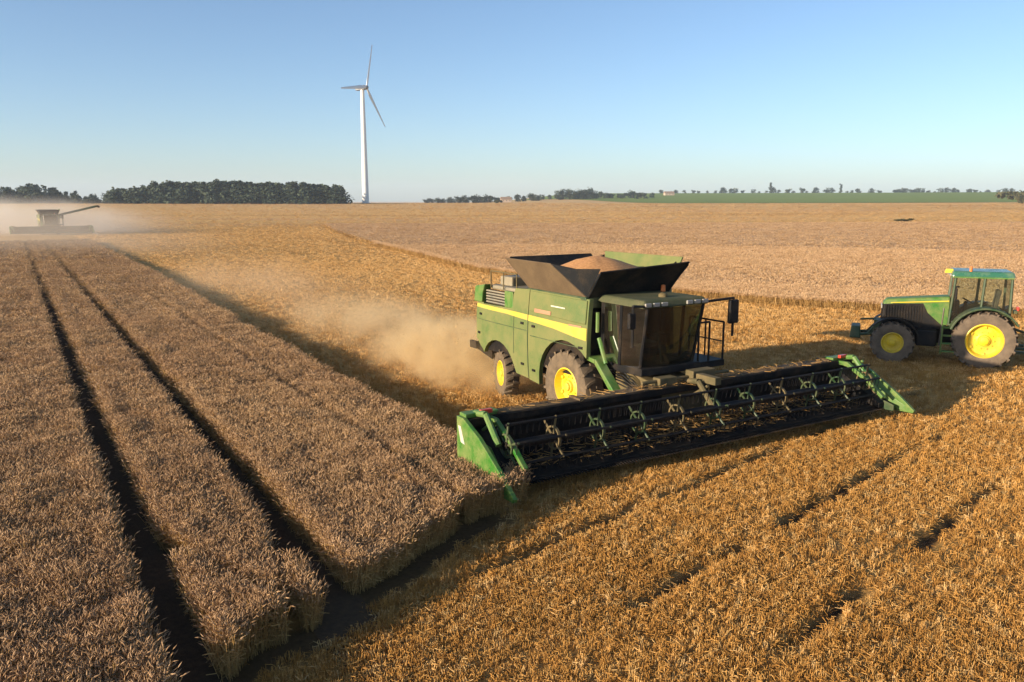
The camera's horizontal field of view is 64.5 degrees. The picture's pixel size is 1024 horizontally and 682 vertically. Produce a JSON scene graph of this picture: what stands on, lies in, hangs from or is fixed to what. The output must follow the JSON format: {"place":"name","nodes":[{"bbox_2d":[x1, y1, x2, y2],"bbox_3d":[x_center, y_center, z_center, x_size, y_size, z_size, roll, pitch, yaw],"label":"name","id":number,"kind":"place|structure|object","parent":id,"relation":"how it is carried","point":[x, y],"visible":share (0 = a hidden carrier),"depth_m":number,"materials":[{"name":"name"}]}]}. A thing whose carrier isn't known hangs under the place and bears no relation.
{"place":"outdoors","nodes":[
{"label":"outdoors","id":0,"kind":"place"},
{"bbox_2d":[0,198,1023,681],"bbox_3d":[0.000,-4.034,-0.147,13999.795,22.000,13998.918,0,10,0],"label":"ground","id":1,"kind":"structure","parent":0,"point":[300,638],"depth_m":19.54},
{"bbox_2d":[9,205,99,234],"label":"combine harvester","id":2,"kind":"object","parent":1,"relation":"on","point":[48,220],"visible":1,"depth_m":150.55,"materials":[{"name":"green metal"}]},
{"bbox_2d":[25,245,227,681],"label":"tramline soil","id":3,"kind":"structure","parent":1,"relation":"on","point":[167,603],"depth_m":14.31,"materials":[{"name":"brown soil"}]},
{"bbox_2d":[0,179,354,203],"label":"forest","id":4,"kind":"object","parent":1,"relation":"on","point":[216,191],"visible":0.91,"depth_m":624.63,"materials":[{"name":"green plant"}]},
{"bbox_2d":[56,258,431,681],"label":"tramline soil","id":5,"kind":"structure","parent":1,"relation":"on","point":[342,608],"depth_m":13.74,"materials":[{"name":"brown soil"}]},
{"bbox_2d":[0,240,518,681],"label":"standing wheat","id":6,"kind":"object","parent":1,"relation":"on","point":[90,543],"visible":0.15,"depth_m":15.26,"materials":[{"name":"brown plant"}]},
{"bbox_2d":[0,237,534,681],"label":"wheat ears","id":7,"kind":"object","parent":1,"relation":"on","point":[413,466],"visible":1,"depth_m":17.02,"materials":[{"name":"beige plant"}]},
{"bbox_2d":[341,46,384,203],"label":"wind turbine","id":8,"kind":"object","parent":1,"relation":"on","point":[365,187],"visible":0.93,"depth_m":679.78,"materials":[{"name":"white metal"}]},
{"bbox_2d":[299,305,493,375],"bbox_3d":[-6.908,-1.191,37.071,12.602,2.406,22.245,-8,13,-40],"label":"flying chaff","id":9,"kind":"object","parent":1,"relation":"on","point":[444,342],"visible":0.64,"depth_m":31.28,"materials":[{"name":"plant"}]},
{"bbox_2d":[433,197,441,202],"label":"tree","id":10,"kind":"object","parent":1,"relation":"on","point":[437,200],"visible":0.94,"depth_m":964.29,"materials":[{"name":"green plant"}]},
{"bbox_2d":[446,197,454,202],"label":"tree","id":11,"kind":"object","parent":1,"relation":"on","point":[450,200],"visible":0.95,"depth_m":964.30,"materials":[{"name":"green plant"}]},
{"bbox_2d":[454,195,462,202],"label":"tree","id":12,"kind":"object","parent":1,"relation":"on","point":[458,199],"visible":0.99,"depth_m":884.54,"materials":[{"name":"green plant"}]},
{"bbox_2d":[461,195,470,202],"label":"tree","id":13,"kind":"object","parent":1,"relation":"on","point":[464,200],"visible":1,"depth_m":884.72,"materials":[{"name":"green plant"}]},
{"bbox_2d":[469,195,480,202],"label":"tree","id":14,"kind":"object","parent":1,"relation":"on","point":[472,198],"visible":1,"depth_m":883.88,"materials":[{"name":"green plant"}]},
{"bbox_2d":[477,195,486,202],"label":"tree","id":15,"kind":"object","parent":1,"relation":"on","point":[482,199],"visible":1,"depth_m":886.45,"materials":[{"name":"green plant"}]},
{"bbox_2d":[483,194,493,202],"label":"tree","id":16,"kind":"object","parent":1,"relation":"on","point":[490,199],"visible":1,"depth_m":885.98,"materials":[{"name":"green plant"}]},
{"bbox_2d":[500,196,511,201],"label":"farmhouse","id":17,"kind":"object","parent":1,"relation":"on","point":[506,199],"visible":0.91,"depth_m":943.31,"materials":[{"name":"tile"}]},
{"bbox_2d":[514,194,520,201],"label":"tree","id":18,"kind":"object","parent":1,"relation":"on","point":[516,198],"visible":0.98,"depth_m":981.72,"materials":[{"name":"green plant"}]},
{"bbox_2d":[22,202,1023,681],"bbox_3d":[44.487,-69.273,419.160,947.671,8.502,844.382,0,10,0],"label":"stubble","id":19,"kind":"object","parent":1,"relation":"on","point":[632,562],"visible":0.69,"depth_m":16.14,"materials":[{"name":"yellow plant"}]},
{"bbox_2d":[526,193,535,200],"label":"tree","id":20,"kind":"object","parent":1,"relation":"on","point":[530,195],"visible":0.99,"depth_m":983.31,"materials":[{"name":"green plant"}]},
{"bbox_2d":[533,194,540,200],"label":"tree","id":21,"kind":"object","parent":1,"relation":"on","point":[535,196],"visible":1,"depth_m":984.04,"materials":[{"name":"green plant"}]},
{"bbox_2d":[554,190,563,199],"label":"tree","id":22,"kind":"object","parent":1,"relation":"on","point":[558,195],"visible":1,"depth_m":1000.47,"materials":[{"name":"green plant"}]},
{"bbox_2d":[559,189,567,199],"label":"tree","id":23,"kind":"object","parent":1,"relation":"on","point":[563,192],"visible":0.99,"depth_m":1000.96,"materials":[{"name":"green plant"}]},
{"bbox_2d":[322,221,1023,318],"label":"wheat ears","id":24,"kind":"object","parent":1,"relation":"on","point":[735,288],"visible":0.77,"depth_m":90.92,"materials":[{"name":"beige plant"}]},
{"bbox_2d":[327,222,1023,318],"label":"standing wheat","id":25,"kind":"object","parent":1,"relation":"on","point":[623,241],"visible":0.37,"depth_m":119.92,"materials":[{"name":"beige plant"}]},
{"bbox_2d":[457,251,915,502],"bbox_3d":[2.612,-0.207,24.561,13.556,4.741,12.243,-6,11,-31],"label":"combine harvester","id":26,"kind":"object","parent":1,"relation":"on","point":[563,329],"visible":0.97,"depth_m":21.93,"materials":[{"name":"green metal"}]},
{"bbox_2d":[561,256,637,293],"bbox_3d":[2.555,-2.044,24.066,3.040,0.960,3.100,-6,11,-31],"label":"grain heap","id":27,"kind":"object","parent":26,"relation":"in","point":[603,263],"visible":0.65,"depth_m":23.49,"materials":[{"name":"beige food"}]},
{"bbox_2d":[465,357,862,472],"bbox_3d":[4.717,1.673,21.079,12.647,1.234,2.068,-6,11,-31],"label":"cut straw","id":28,"kind":"object","parent":26,"relation":"on","point":[691,418],"visible":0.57,"depth_m":20.73,"materials":[{"name":"black plant"}]},
{"bbox_2d":[894,218,913,220],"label":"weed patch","id":29,"kind":"object","parent":1,"relation":"on","point":[909,219],"visible":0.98,"depth_m":231.96,"materials":[{"name":"green plant"}]},
{"bbox_2d":[850,266,1023,369],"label":"tractor","id":30,"kind":"object","parent":1,"relation":"on","point":[982,333],"visible":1,"depth_m":31.70,"materials":[{"name":"green metal"}]},
{"bbox_2d":[995,190,1023,203],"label":"bush","id":31,"kind":"object","parent":1,"relation":"on","point":[1017,196],"visible":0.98,"depth_m":633.52,"materials":[{"name":"green plant"}]},
{"bbox_2d":[0,0,1023,201],"label":"sky","id":32,"kind":"structure","parent":0,"point":[497,98],"materials":[{"name":"blue"}]},
{"bbox_2d":[521,192,1019,202],"bbox_3d":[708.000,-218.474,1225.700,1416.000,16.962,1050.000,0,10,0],"label":"green field","id":33,"kind":"structure","parent":0,"point":[909,197],"depth_m":987.73,"materials":[{"name":"green plant"}]},
{"bbox_2d":[565,189,574,199],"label":"tree","id":34,"kind":"object","parent":33,"relation":"on","point":[568,194],"visible":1,"depth_m":1000.73,"materials":[{"name":"green plant"}]},
{"bbox_2d":[571,189,580,198],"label":"tree","id":35,"kind":"object","parent":33,"relation":"on","point":[574,192],"visible":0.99,"depth_m":1002.12,"materials":[{"name":"green plant"}]},
{"bbox_2d":[580,189,590,198],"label":"tree","id":36,"kind":"object","parent":33,"relation":"on","point":[582,195],"visible":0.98,"depth_m":999.94,"materials":[{"name":"green plant"}]},
{"bbox_2d":[582,188,593,198],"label":"tree","id":37,"kind":"object","parent":33,"relation":"on","point":[587,191],"visible":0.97,"depth_m":1001.50,"materials":[{"name":"green plant"}]},
{"bbox_2d":[589,190,599,198],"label":"tree","id":38,"kind":"object","parent":33,"relation":"on","point":[593,195],"visible":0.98,"depth_m":1000.85,"materials":[{"name":"green plant"}]},
{"bbox_2d":[628,190,636,197],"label":"tree","id":39,"kind":"object","parent":33,"relation":"on","point":[632,194],"visible":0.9,"depth_m":1062.62,"materials":[{"name":"green plant"}]},
{"bbox_2d":[663,191,673,194],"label":"farmhouse","id":40,"kind":"object","parent":33,"relation":"on","point":[668,192],"visible":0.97,"depth_m":1227.55,"materials":[{"name":"white tile"}]}
]}

